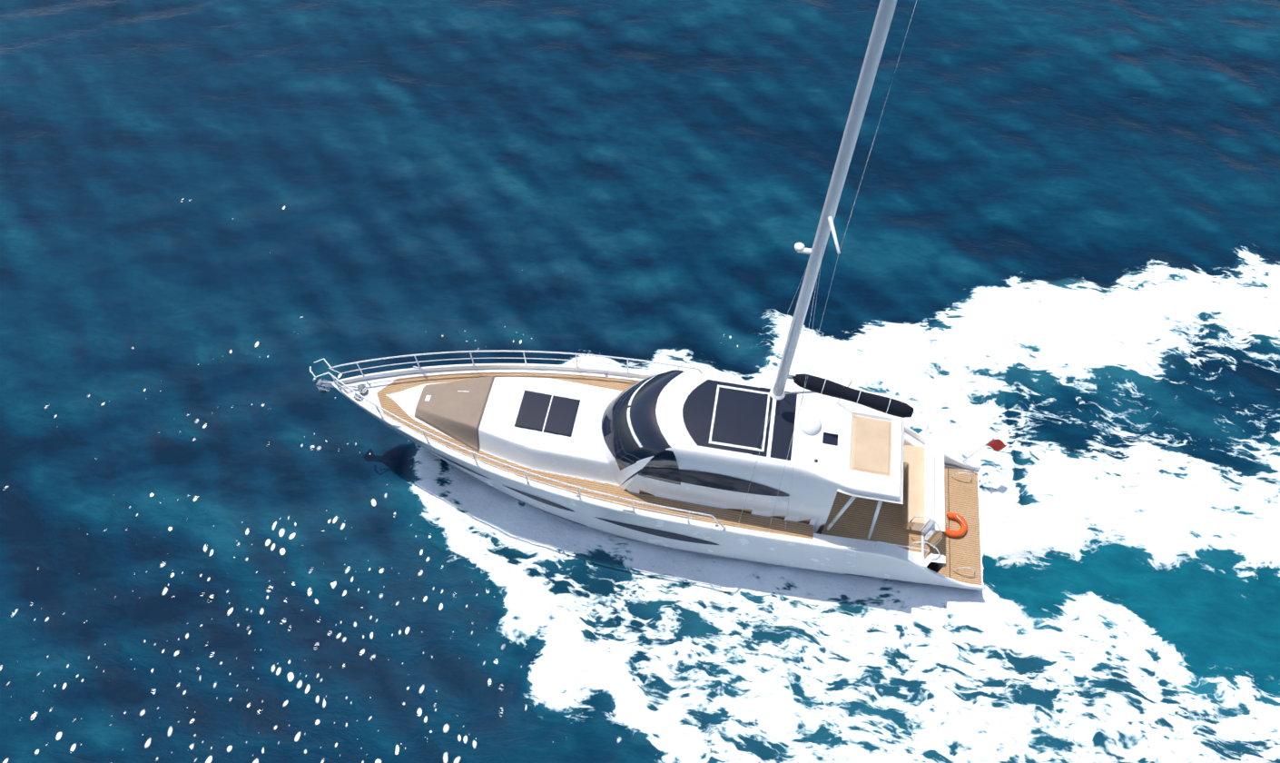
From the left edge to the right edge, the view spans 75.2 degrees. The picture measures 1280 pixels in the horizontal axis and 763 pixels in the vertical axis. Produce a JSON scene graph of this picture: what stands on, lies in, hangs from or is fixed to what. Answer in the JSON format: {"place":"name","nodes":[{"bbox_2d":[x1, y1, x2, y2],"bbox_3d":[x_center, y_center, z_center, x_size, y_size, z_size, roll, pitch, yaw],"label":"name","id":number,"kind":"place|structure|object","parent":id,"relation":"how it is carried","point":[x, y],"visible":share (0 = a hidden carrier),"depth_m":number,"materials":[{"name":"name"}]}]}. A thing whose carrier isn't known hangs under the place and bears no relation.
{"place":"outdoors","nodes":[
{"label":"outdoors","id":0,"kind":"place"},
{"bbox_2d":[0,0,1279,762],"bbox_3d":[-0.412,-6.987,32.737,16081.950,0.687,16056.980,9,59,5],"label":"sea water","id":1,"kind":"structure","parent":0,"point":[229,531],"depth_m":29.22,"materials":[{"name":"blue liquid"}]},
{"bbox_2d":[330,363,985,590],"bbox_3d":[0.558,2.504,25.560,20.000,3.732,4.700,9,59,5],"label":"yacht hull","id":2,"kind":"object","parent":1,"relation":"in","point":[782,551],"visible":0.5,"depth_m":24.16,"materials":[{"name":"white plastic"}]},
{"bbox_2d":[420,444,718,544],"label":"hull windows","id":3,"kind":"structure","parent":2,"relation":"in","point":[665,534],"depth_m":24.29,"materials":[{"name":"black glass"}]},
{"bbox_2d":[309,350,975,574],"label":"yacht pulpit rails","id":4,"kind":"object","parent":2,"relation":"attached to","point":[844,508],"visible":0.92,"depth_m":23.70,"materials":[{"name":"silver metal"}]},
{"bbox_2d":[341,368,983,584],"bbox_3d":[0.603,1.782,24.368,19.920,4.420,4.496,9,59,5],"label":"superstructure","id":5,"kind":"object","parent":2,"relation":"on","point":[607,434],"visible":0.85,"depth_m":23.61,"materials":[{"name":"white plastic"}]},
{"bbox_2d":[314,373,853,526],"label":"deck fittings","id":6,"kind":"object","parent":5,"relation":"on","point":[810,424],"visible":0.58,"depth_m":22.18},
{"bbox_2d":[619,467,788,496],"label":"yacht cabin windows","id":7,"kind":"structure","parent":5,"relation":"in","point":[713,480],"depth_m":22.47,"materials":[{"name":"black glass"}]},
{"bbox_2d":[769,0,913,417],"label":"mast","id":8,"kind":"object","parent":5,"relation":"on","point":[871,60],"visible":0.96,"depth_m":17.25,"materials":[{"name":"silver metal"}]},
{"bbox_2d":[836,389,904,503],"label":"cockpit roof","id":9,"kind":"structure","parent":5,"relation":"on","point":[871,463],"depth_m":21.88,"materials":[{"name":"white plastic"}]},
{"bbox_2d":[944,512,967,537],"bbox_3d":[9.566,4.388,25.278,0.741,0.206,0.818,37,65,20],"label":"life buoy","id":10,"kind":"object","parent":5,"relation":"on","point":[963,528],"visible":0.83,"depth_m":25.18,"materials":[{"name":"orange plastic"}]},
{"bbox_2d":[962,437,1010,462],"bbox_3d":[10.710,2.199,25.689,1.160,1.815,0.126,-2,59,-1],"label":"ensign flag","id":11,"kind":"object","parent":5,"relation":"attached to","point":[997,445],"visible":0.98,"depth_m":25.29,"materials":[{"name":"red fabric"}]},
{"bbox_2d":[737,0,916,536],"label":"rigging","id":12,"kind":"object","parent":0,"point":[815,305],"visible":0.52,"depth_m":18.60,"materials":[{"name":"silver metal"}]}
]}

